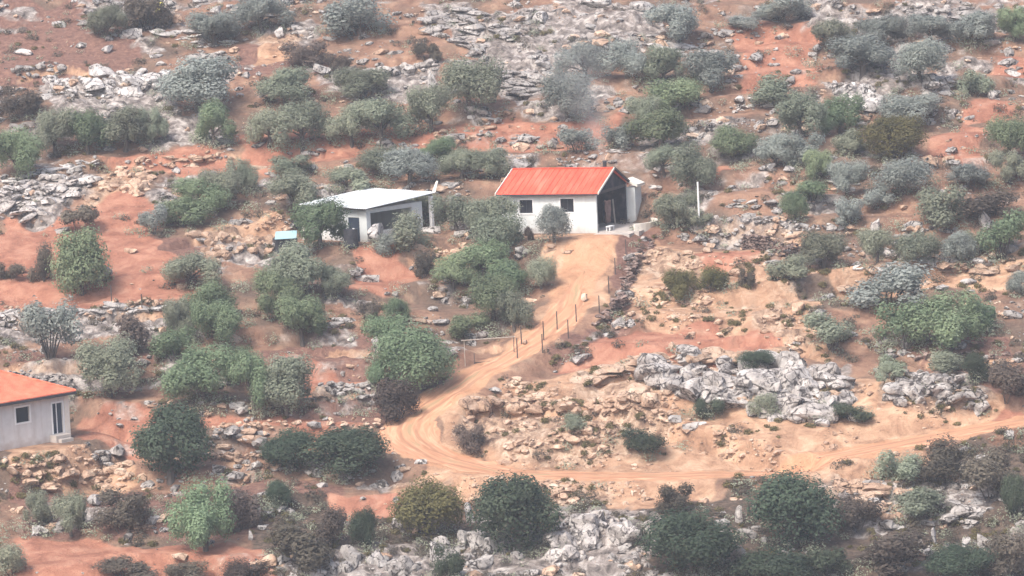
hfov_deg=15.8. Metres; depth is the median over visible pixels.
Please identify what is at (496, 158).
olive tree
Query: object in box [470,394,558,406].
rock outcrop
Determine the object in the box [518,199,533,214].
window
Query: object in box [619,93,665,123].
olive tree
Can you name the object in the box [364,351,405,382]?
olive tree
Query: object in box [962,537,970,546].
boulder
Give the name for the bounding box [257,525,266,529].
boulder
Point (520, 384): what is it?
loose stones
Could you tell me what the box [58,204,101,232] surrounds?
shrub
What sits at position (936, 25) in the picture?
olive tree
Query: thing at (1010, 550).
shrub
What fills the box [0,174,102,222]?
rock outcrop
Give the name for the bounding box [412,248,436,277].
shrub
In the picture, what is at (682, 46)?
rock outcrop
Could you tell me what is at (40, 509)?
olive tree
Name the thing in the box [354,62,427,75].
rock outcrop
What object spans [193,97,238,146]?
olive tree
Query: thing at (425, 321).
boulder
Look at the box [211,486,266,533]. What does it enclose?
shrub
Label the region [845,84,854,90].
boulder
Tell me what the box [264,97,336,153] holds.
olive tree
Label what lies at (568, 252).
boulder
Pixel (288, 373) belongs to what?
olive tree
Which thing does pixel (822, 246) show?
olive tree
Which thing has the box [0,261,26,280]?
shrub
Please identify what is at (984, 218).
boulder
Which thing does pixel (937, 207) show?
shrub
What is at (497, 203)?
olive tree
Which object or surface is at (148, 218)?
wispy shrub
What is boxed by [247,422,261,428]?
boulder
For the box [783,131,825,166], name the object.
shrub
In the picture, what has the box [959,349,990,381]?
oak tree
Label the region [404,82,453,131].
olive tree
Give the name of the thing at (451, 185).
boulder
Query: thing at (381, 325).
olive tree
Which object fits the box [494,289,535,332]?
olive tree
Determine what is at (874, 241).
olive tree
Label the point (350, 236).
drum
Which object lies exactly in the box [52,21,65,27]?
boulder
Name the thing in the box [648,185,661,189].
boulder
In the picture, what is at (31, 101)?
shrub
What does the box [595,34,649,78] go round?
olive tree
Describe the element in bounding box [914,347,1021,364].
dry stone wall
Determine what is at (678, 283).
olive tree
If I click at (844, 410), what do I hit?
shrub
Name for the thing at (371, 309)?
shrub
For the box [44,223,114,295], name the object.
conical tree
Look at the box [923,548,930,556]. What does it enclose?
boulder
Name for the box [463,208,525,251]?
olive tree
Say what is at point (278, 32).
boulder
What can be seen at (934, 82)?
rock outcrop
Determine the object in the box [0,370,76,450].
hipped house
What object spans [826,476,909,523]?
rock outcrop
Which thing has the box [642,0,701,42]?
olive tree
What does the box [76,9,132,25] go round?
rock outcrop
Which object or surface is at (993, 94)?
boulder
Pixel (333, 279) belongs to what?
oak tree
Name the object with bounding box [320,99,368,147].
olive tree
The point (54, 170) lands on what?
rock outcrop
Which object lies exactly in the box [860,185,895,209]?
shrub
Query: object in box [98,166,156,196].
rock outcrop
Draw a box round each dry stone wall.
[0,297,162,321]
[4,370,74,387]
[208,449,261,462]
[211,417,384,434]
[591,238,655,324]
[705,217,825,237]
[740,234,804,257]
[765,101,834,115]
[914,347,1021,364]
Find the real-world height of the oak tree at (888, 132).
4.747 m
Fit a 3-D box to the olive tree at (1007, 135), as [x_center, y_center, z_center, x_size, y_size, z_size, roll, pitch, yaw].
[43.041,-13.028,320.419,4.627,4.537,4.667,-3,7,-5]
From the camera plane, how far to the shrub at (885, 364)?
277.62 m
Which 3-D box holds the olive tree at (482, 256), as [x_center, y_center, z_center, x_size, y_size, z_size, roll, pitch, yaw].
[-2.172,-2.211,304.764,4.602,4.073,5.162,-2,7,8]
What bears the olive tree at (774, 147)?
on the ground at (590, 256)
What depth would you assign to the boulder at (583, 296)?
298.30 m
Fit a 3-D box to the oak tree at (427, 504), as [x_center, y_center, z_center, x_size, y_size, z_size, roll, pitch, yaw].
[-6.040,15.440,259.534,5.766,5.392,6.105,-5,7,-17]
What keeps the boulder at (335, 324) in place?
on the ground at (590, 256)
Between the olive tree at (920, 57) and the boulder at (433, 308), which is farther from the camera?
the olive tree at (920, 57)
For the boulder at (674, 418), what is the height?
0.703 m
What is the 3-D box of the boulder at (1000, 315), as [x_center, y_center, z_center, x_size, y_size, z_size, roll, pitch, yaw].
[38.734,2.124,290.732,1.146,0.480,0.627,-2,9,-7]
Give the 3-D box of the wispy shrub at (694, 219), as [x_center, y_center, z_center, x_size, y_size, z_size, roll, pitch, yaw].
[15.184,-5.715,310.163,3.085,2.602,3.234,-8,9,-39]
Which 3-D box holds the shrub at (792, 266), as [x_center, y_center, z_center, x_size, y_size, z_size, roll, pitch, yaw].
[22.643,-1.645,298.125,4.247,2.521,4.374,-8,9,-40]
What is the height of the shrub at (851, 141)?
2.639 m
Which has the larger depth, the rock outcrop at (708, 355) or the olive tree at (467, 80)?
the olive tree at (467, 80)
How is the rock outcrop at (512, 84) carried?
on the ground at (590, 256)
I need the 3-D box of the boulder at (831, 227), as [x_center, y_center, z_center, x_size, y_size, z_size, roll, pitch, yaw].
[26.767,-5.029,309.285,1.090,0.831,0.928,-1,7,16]
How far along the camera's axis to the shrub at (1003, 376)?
275.04 m
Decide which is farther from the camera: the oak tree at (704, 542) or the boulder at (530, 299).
the boulder at (530, 299)
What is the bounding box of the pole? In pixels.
[697,182,699,221]
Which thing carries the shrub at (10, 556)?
on the ground at (590, 256)
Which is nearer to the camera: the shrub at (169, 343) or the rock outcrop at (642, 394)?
the rock outcrop at (642, 394)
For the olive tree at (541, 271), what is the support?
on the ground at (590, 256)
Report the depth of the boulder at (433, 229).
315.96 m
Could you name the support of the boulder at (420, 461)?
on the ground at (590, 256)
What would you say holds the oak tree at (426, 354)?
on the ground at (590, 256)
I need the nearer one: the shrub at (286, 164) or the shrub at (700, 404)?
the shrub at (700, 404)
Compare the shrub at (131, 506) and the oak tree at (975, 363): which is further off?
the oak tree at (975, 363)
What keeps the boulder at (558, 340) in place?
on the ground at (590, 256)
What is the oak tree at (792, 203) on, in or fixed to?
on the ground at (590, 256)
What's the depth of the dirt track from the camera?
277.02 m
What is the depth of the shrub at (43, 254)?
305.05 m
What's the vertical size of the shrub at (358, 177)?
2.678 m
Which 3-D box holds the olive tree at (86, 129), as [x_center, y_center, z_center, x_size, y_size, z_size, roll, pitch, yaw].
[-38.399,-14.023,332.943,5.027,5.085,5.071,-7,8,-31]
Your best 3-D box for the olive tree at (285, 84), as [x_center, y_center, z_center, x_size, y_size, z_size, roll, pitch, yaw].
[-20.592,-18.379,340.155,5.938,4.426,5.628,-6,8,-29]
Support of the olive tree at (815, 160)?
on the ground at (590, 256)
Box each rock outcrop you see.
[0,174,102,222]
[0,301,165,317]
[0,454,134,491]
[1,159,98,185]
[2,308,79,334]
[10,61,66,77]
[41,63,170,97]
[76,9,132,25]
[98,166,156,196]
[149,28,238,47]
[163,155,212,166]
[187,51,231,61]
[199,231,258,263]
[293,544,421,575]
[318,381,373,395]
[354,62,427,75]
[410,242,478,253]
[417,7,521,48]
[429,529,524,571]
[458,382,660,421]
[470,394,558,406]
[498,70,548,97]
[508,478,579,506]
[527,50,571,79]
[542,510,641,566]
[551,422,601,448]
[569,346,780,386]
[606,147,630,152]
[634,344,857,423]
[646,34,696,52]
[725,193,786,213]
[729,95,776,110]
[772,307,814,323]
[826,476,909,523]
[829,80,884,113]
[853,256,994,270]
[865,256,1022,274]
[874,337,914,357]
[882,371,990,416]
[901,5,985,20]
[922,73,959,95]
[929,499,985,528]
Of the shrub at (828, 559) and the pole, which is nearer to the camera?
the shrub at (828, 559)
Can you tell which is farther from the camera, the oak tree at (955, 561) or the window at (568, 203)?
the window at (568, 203)
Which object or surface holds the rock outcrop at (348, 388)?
on the ground at (590, 256)
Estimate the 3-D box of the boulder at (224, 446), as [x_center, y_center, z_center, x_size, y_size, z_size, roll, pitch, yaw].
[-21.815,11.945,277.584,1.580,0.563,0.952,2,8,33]
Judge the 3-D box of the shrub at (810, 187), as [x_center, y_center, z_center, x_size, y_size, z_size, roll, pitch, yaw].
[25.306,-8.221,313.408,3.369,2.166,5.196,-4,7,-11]
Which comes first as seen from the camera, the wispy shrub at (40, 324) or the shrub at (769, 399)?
the shrub at (769, 399)
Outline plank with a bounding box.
[612,199,615,224]
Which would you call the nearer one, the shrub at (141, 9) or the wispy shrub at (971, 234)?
the wispy shrub at (971, 234)
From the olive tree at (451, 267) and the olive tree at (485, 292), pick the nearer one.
the olive tree at (485, 292)
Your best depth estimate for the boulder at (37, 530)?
263.79 m
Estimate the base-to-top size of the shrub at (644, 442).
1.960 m
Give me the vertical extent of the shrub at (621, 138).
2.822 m
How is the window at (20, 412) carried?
in the hipped house at (33, 411)
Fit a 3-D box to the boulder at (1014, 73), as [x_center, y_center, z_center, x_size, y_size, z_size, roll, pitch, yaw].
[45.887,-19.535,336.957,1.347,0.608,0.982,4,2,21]
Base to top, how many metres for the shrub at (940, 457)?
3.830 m
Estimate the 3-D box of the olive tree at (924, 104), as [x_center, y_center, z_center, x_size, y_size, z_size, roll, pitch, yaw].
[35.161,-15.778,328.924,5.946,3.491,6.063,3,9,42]
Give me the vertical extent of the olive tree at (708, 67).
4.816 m
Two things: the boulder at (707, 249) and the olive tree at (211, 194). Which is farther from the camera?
the olive tree at (211, 194)
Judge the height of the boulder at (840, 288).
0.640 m
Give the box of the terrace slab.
[596,218,657,237]
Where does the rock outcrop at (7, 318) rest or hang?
on the ground at (590, 256)
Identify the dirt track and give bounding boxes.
[378,271,1023,479]
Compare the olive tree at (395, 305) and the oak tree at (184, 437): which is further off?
the olive tree at (395, 305)
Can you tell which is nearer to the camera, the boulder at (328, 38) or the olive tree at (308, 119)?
the olive tree at (308, 119)
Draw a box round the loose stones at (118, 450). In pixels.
[0,0,1023,575]
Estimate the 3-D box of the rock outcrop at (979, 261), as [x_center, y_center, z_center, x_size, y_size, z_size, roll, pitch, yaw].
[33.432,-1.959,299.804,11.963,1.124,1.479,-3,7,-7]
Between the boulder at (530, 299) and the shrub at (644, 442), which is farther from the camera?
the boulder at (530, 299)
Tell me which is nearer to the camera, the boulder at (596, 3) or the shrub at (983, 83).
the shrub at (983, 83)
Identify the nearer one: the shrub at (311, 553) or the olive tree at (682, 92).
the shrub at (311, 553)
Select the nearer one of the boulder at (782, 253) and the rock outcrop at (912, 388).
the rock outcrop at (912, 388)
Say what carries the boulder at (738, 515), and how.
on the ground at (590, 256)
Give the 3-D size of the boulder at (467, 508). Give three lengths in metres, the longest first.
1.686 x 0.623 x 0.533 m
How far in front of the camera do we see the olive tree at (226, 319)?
291.33 m
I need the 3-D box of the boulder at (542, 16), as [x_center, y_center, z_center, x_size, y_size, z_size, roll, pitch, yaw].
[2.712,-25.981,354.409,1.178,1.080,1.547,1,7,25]
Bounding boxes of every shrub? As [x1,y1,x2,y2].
[0,82,43,118]
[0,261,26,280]
[0,541,28,575]
[13,294,84,359]
[26,241,54,282]
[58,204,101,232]
[89,554,162,575]
[90,486,153,533]
[110,312,163,356]
[118,0,173,31]
[134,202,168,234]
[147,324,201,360]
[152,197,217,226]
[162,556,210,575]
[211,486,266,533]
[219,556,273,575]
[265,513,338,574]
[267,154,314,175]
[273,38,329,67]
[311,504,347,546]
[320,0,398,39]
[321,51,355,70]
[323,164,375,190]
[353,298,382,318]
[371,228,403,255]
[371,375,421,425]
[386,208,433,251]
[408,40,442,62]
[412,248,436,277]
[428,543,465,575]
[443,311,491,338]
[449,423,486,455]
[524,226,534,240]
[555,126,601,153]
[562,412,586,430]
[597,121,636,149]
[621,425,668,453]
[654,479,694,514]
[671,207,714,234]
[692,261,730,292]
[693,397,726,420]
[725,11,762,31]
[736,267,756,287]
[745,390,778,416]
[746,70,803,107]
[763,253,809,281]
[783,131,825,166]
[791,180,831,201]
[799,308,858,352]
[804,546,855,575]
[828,128,868,154]
[831,401,876,422]
[831,488,886,530]
[833,196,863,225]
[843,260,934,308]
[853,528,932,575]
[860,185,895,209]
[869,296,934,348]
[873,449,927,483]
[875,352,907,381]
[893,485,950,518]
[912,183,973,231]
[916,433,978,485]
[926,349,963,372]
[954,67,997,96]
[954,186,1023,219]
[958,446,1022,501]
[962,226,987,256]
[963,295,997,333]
[974,207,1023,259]
[980,527,1023,575]
[982,356,1023,403]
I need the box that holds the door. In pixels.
[349,217,359,241]
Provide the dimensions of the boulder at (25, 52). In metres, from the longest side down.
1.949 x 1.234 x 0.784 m
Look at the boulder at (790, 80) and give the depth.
339.15 m
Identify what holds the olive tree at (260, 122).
on the ground at (590, 256)
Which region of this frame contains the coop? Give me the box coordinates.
[272,230,296,252]
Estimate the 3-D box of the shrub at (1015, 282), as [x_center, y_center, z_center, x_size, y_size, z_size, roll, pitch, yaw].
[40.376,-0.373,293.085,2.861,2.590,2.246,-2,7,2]
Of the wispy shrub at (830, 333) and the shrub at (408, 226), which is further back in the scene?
the shrub at (408, 226)
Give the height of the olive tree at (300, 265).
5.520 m
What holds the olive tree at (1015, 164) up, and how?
on the ground at (590, 256)
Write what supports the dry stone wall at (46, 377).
on the ground at (590, 256)
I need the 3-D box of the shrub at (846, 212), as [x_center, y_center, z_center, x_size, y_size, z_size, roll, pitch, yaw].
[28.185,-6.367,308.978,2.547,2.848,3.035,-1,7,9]
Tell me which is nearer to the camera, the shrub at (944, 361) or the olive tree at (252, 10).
the shrub at (944, 361)
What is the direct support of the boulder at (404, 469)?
on the ground at (590, 256)
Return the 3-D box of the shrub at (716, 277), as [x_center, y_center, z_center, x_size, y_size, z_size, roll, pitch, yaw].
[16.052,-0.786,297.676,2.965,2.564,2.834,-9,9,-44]
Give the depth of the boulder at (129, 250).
310.24 m
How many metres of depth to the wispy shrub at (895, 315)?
285.23 m
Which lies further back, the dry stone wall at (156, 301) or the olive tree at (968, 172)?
the olive tree at (968, 172)
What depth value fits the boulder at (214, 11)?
361.36 m
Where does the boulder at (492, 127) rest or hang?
on the ground at (590, 256)
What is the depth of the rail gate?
289.71 m
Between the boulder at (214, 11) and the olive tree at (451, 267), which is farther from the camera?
the boulder at (214, 11)
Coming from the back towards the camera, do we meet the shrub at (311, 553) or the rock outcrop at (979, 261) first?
the rock outcrop at (979, 261)
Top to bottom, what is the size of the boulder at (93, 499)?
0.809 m
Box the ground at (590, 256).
[0,0,1023,575]
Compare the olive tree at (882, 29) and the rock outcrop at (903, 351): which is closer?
the rock outcrop at (903, 351)
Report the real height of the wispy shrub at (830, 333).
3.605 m
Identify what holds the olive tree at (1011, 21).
on the ground at (590, 256)
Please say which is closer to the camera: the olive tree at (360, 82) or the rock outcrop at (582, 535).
the rock outcrop at (582, 535)
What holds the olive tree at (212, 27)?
on the ground at (590, 256)
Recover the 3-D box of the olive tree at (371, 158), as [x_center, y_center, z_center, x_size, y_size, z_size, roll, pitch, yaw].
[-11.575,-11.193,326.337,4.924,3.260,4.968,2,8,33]
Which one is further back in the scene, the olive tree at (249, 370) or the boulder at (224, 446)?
the olive tree at (249, 370)
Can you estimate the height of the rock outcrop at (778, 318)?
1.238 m
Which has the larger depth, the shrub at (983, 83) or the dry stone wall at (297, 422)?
the shrub at (983, 83)
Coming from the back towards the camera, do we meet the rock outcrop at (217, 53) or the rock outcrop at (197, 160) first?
the rock outcrop at (217, 53)
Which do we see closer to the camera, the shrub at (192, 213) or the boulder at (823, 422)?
the boulder at (823, 422)
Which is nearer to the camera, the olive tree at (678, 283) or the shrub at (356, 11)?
the olive tree at (678, 283)
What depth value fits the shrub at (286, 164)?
326.21 m
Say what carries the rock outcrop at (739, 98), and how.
on the ground at (590, 256)
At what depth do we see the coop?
311.03 m
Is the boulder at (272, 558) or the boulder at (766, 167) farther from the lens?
the boulder at (766, 167)
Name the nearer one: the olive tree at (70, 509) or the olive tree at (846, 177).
the olive tree at (70, 509)
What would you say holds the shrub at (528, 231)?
on the ground at (590, 256)
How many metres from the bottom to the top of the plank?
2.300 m
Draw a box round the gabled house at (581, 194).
[495,160,644,232]
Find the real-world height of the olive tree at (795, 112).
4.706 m
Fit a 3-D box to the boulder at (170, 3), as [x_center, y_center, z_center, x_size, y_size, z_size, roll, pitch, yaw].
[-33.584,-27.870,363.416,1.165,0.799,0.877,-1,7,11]
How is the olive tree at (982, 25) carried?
on the ground at (590, 256)
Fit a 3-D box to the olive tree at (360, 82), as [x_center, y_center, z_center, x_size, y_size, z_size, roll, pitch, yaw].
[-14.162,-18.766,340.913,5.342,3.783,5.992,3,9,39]
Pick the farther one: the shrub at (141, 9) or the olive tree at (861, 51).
the shrub at (141, 9)
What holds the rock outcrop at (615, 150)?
on the ground at (590, 256)
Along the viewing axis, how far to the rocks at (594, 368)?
283.83 m
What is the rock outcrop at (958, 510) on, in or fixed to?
on the ground at (590, 256)
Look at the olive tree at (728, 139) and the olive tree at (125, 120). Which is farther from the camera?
the olive tree at (125, 120)
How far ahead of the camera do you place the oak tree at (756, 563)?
249.13 m
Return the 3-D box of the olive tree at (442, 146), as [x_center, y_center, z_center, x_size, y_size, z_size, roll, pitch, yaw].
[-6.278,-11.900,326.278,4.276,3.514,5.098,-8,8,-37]
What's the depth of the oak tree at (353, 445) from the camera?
270.50 m
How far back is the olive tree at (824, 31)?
345.15 m
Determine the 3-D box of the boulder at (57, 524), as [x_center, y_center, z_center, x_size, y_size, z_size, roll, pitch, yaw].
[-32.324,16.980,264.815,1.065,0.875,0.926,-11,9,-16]
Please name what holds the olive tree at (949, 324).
on the ground at (590, 256)
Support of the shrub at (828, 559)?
on the ground at (590, 256)
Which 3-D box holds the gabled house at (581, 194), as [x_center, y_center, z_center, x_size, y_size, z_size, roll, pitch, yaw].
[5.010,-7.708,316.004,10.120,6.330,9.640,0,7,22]
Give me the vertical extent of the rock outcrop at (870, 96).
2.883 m
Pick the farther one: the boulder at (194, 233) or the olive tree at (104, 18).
the olive tree at (104, 18)
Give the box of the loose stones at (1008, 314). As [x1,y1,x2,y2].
[0,0,1023,575]
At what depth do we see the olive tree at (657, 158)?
320.05 m
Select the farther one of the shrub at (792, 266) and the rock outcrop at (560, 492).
the shrub at (792, 266)
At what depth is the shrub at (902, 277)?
291.90 m
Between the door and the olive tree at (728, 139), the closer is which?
the door
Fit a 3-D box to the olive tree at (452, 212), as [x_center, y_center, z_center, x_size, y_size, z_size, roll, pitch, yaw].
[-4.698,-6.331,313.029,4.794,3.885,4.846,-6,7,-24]
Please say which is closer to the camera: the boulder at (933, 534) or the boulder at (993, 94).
the boulder at (933, 534)
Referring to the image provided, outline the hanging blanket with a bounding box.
[604,200,610,223]
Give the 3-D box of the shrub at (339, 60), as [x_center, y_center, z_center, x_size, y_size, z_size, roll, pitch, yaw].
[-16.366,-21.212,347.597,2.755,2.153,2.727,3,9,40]
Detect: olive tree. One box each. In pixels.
[0,124,44,179]
[22,488,52,524]
[33,104,78,156]
[49,488,89,536]
[61,105,116,154]
[68,331,145,397]
[84,2,128,36]
[97,102,158,152]
[136,106,170,143]
[150,52,244,113]
[157,341,240,402]
[159,250,226,288]
[159,295,195,334]
[159,471,237,552]
[171,173,232,213]
[180,278,239,312]
[181,8,244,44]
[188,298,244,347]
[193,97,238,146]
[198,167,243,205]
[222,343,255,384]
[224,157,259,189]
[225,345,272,416]
[229,0,294,33]
[240,106,289,147]
[250,267,304,320]
[251,65,313,104]
[255,350,317,417]
[259,237,328,298]
[263,167,322,212]
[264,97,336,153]
[272,292,330,346]
[286,194,354,249]
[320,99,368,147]
[326,66,395,100]
[348,94,419,146]
[353,143,404,176]
[359,311,411,350]
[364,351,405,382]
[379,144,440,184]
[380,296,411,319]
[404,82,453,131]
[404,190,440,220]
[419,135,457,161]
[427,192,474,230]
[429,251,476,292]
[434,51,510,114]
[435,146,487,178]
[458,237,512,275]
[460,191,522,231]
[462,270,520,321]
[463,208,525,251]
[467,144,513,178]
[482,256,528,291]
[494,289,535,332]
[524,253,559,289]
[535,67,596,119]
[547,40,611,79]
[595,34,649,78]
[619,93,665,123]
[621,105,692,148]
[639,43,685,81]
[639,74,706,113]
[641,142,680,177]
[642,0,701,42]
[650,190,701,229]
[661,265,698,302]
[663,140,718,188]
[680,44,741,92]
[706,122,761,159]
[753,132,796,167]
[755,0,817,22]
[771,90,829,139]
[795,228,850,268]
[801,147,834,180]
[810,16,857,57]
[815,92,867,135]
[822,32,896,79]
[824,158,871,195]
[850,12,910,45]
[853,225,897,263]
[869,153,937,194]
[874,91,943,123]
[884,228,944,262]
[885,34,950,83]
[897,283,991,352]
[900,13,950,41]
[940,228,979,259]
[943,161,991,187]
[945,8,998,48]
[979,110,1023,156]
[987,147,1023,184]
[993,4,1023,42]
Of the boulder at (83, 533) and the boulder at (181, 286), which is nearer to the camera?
the boulder at (83, 533)
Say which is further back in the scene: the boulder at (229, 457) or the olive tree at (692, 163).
the olive tree at (692, 163)
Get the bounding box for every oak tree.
[127,394,216,485]
[256,423,316,473]
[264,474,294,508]
[294,422,393,481]
[317,262,353,300]
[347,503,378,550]
[365,317,459,393]
[386,471,466,540]
[462,469,564,557]
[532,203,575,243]
[634,503,755,573]
[726,543,818,575]
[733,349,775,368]
[739,462,850,551]
[777,188,810,222]
[854,113,934,163]
[921,541,998,575]
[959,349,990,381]
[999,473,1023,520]
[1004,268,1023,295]
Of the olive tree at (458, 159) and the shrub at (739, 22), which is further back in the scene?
the shrub at (739, 22)
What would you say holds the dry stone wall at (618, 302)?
on the ground at (590, 256)
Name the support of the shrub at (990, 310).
on the ground at (590, 256)
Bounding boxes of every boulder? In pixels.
[14,49,32,55]
[32,525,48,535]
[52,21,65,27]
[55,519,63,530]
[66,165,81,173]
[80,528,90,534]
[87,494,101,504]
[101,45,113,52]
[119,28,141,38]
[124,248,136,252]
[130,526,139,531]
[165,0,175,6]
[177,284,187,289]
[185,230,202,237]
[210,5,221,14]
[216,444,231,449]
[222,454,237,460]
[243,72,249,77]
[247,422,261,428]
[248,530,252,539]
[250,165,267,169]
[250,554,276,567]
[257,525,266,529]
[274,26,283,37]
[288,24,302,31]
[313,64,330,73]
[323,36,336,40]
[325,321,344,327]
[332,317,355,323]
[355,481,364,485]
[367,223,383,243]
[391,518,402,532]
[397,466,410,472]
[407,318,434,324]
[414,459,426,463]
[421,226,440,233]
[427,306,437,310]
[428,71,434,88]
[448,182,459,188]
[464,502,474,522]
[479,125,496,129]
[510,323,525,327]
[520,297,536,302]
[523,109,533,114]
[532,11,548,22]
[555,338,563,346]
[562,250,572,253]
[579,0,611,7]
[581,293,586,300]
[629,1,651,11]
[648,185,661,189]
[668,415,681,422]
[682,421,706,431]
[701,247,712,252]
[727,268,740,276]
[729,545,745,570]
[735,505,742,523]
[758,163,775,170]
[772,250,784,255]
[786,76,794,83]
[792,302,804,314]
[814,419,829,426]
[826,223,836,231]
[836,284,850,292]
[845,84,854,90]
[846,331,857,336]
[848,413,858,421]
[870,219,879,230]
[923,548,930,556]
[931,527,935,544]
[941,80,950,89]
[960,278,976,284]
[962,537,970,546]
[977,534,991,548]
[978,210,990,229]
[988,90,1000,99]
[997,312,1004,317]
[1004,430,1013,439]
[1008,70,1021,76]
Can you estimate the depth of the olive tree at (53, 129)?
331.51 m
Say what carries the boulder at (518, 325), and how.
on the ground at (590, 256)
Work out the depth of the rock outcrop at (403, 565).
254.19 m
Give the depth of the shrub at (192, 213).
315.99 m
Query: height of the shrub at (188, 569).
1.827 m
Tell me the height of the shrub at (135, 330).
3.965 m
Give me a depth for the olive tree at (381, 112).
331.02 m
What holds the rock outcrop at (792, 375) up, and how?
on the ground at (590, 256)
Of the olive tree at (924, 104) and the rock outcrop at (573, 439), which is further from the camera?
the olive tree at (924, 104)
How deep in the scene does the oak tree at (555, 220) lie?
305.89 m
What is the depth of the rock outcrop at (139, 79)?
346.14 m
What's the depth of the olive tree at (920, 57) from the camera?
332.29 m
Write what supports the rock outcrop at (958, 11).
on the ground at (590, 256)
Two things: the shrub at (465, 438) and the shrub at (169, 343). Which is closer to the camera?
the shrub at (465, 438)
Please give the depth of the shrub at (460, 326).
294.44 m
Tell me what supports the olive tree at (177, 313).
on the ground at (590, 256)
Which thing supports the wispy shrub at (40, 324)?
on the ground at (590, 256)
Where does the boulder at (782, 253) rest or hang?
on the ground at (590, 256)
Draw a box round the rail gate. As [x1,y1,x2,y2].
[461,336,514,365]
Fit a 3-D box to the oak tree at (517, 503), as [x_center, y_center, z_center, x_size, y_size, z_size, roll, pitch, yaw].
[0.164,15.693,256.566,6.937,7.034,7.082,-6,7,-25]
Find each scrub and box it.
[0,0,1023,575]
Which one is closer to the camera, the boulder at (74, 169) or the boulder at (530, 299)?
the boulder at (530, 299)
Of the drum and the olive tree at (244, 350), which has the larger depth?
the drum
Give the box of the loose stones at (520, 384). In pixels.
[0,0,1023,575]
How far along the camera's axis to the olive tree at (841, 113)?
326.43 m
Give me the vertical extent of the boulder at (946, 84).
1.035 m
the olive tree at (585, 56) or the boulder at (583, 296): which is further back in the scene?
the olive tree at (585, 56)
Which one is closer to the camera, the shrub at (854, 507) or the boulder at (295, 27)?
the shrub at (854, 507)
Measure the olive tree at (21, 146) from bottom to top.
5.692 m
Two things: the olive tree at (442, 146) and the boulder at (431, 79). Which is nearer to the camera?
the olive tree at (442, 146)
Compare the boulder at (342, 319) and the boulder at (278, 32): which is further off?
the boulder at (278, 32)
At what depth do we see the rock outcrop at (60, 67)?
350.48 m
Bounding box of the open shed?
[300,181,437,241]
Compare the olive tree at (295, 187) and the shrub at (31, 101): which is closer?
the olive tree at (295, 187)
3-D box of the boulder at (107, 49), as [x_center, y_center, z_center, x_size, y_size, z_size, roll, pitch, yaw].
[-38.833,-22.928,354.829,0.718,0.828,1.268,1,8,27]
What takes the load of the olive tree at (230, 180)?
on the ground at (590, 256)
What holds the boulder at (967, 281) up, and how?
on the ground at (590, 256)
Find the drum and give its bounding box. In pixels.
[343,228,358,246]
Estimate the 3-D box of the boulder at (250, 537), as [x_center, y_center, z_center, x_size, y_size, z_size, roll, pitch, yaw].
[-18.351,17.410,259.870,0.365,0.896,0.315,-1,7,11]
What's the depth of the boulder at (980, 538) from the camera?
253.66 m
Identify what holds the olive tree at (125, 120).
on the ground at (590, 256)
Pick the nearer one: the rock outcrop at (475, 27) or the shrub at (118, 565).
the shrub at (118, 565)
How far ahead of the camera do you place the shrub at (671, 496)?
260.65 m
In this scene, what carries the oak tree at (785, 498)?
on the ground at (590, 256)
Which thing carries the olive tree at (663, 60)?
on the ground at (590, 256)
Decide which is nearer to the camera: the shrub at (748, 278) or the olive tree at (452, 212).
the shrub at (748, 278)
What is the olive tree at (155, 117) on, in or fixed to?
on the ground at (590, 256)
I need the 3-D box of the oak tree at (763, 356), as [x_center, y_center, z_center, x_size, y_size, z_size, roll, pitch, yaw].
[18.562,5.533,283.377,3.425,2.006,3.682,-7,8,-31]
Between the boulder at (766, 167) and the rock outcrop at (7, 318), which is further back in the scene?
the boulder at (766, 167)
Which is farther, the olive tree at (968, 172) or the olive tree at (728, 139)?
the olive tree at (728, 139)
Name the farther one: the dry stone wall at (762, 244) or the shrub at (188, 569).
the dry stone wall at (762, 244)
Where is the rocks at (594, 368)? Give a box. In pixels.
[0,0,1023,575]
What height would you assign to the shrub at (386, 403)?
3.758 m
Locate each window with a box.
[14,404,30,424]
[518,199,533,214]
[559,197,574,212]
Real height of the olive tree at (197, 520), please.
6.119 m
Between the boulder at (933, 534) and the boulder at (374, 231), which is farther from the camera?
the boulder at (374, 231)
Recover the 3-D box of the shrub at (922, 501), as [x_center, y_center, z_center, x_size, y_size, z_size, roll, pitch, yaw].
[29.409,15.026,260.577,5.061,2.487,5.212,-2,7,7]
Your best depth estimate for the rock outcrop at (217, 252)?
309.44 m
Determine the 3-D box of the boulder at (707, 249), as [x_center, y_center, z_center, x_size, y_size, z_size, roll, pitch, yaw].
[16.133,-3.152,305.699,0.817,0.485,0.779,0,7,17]
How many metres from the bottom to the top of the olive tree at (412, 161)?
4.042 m
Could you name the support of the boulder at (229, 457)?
on the ground at (590, 256)
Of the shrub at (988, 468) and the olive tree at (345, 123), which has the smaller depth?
the shrub at (988, 468)
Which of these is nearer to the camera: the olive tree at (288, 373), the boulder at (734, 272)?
the olive tree at (288, 373)
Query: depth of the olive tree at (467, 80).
334.85 m

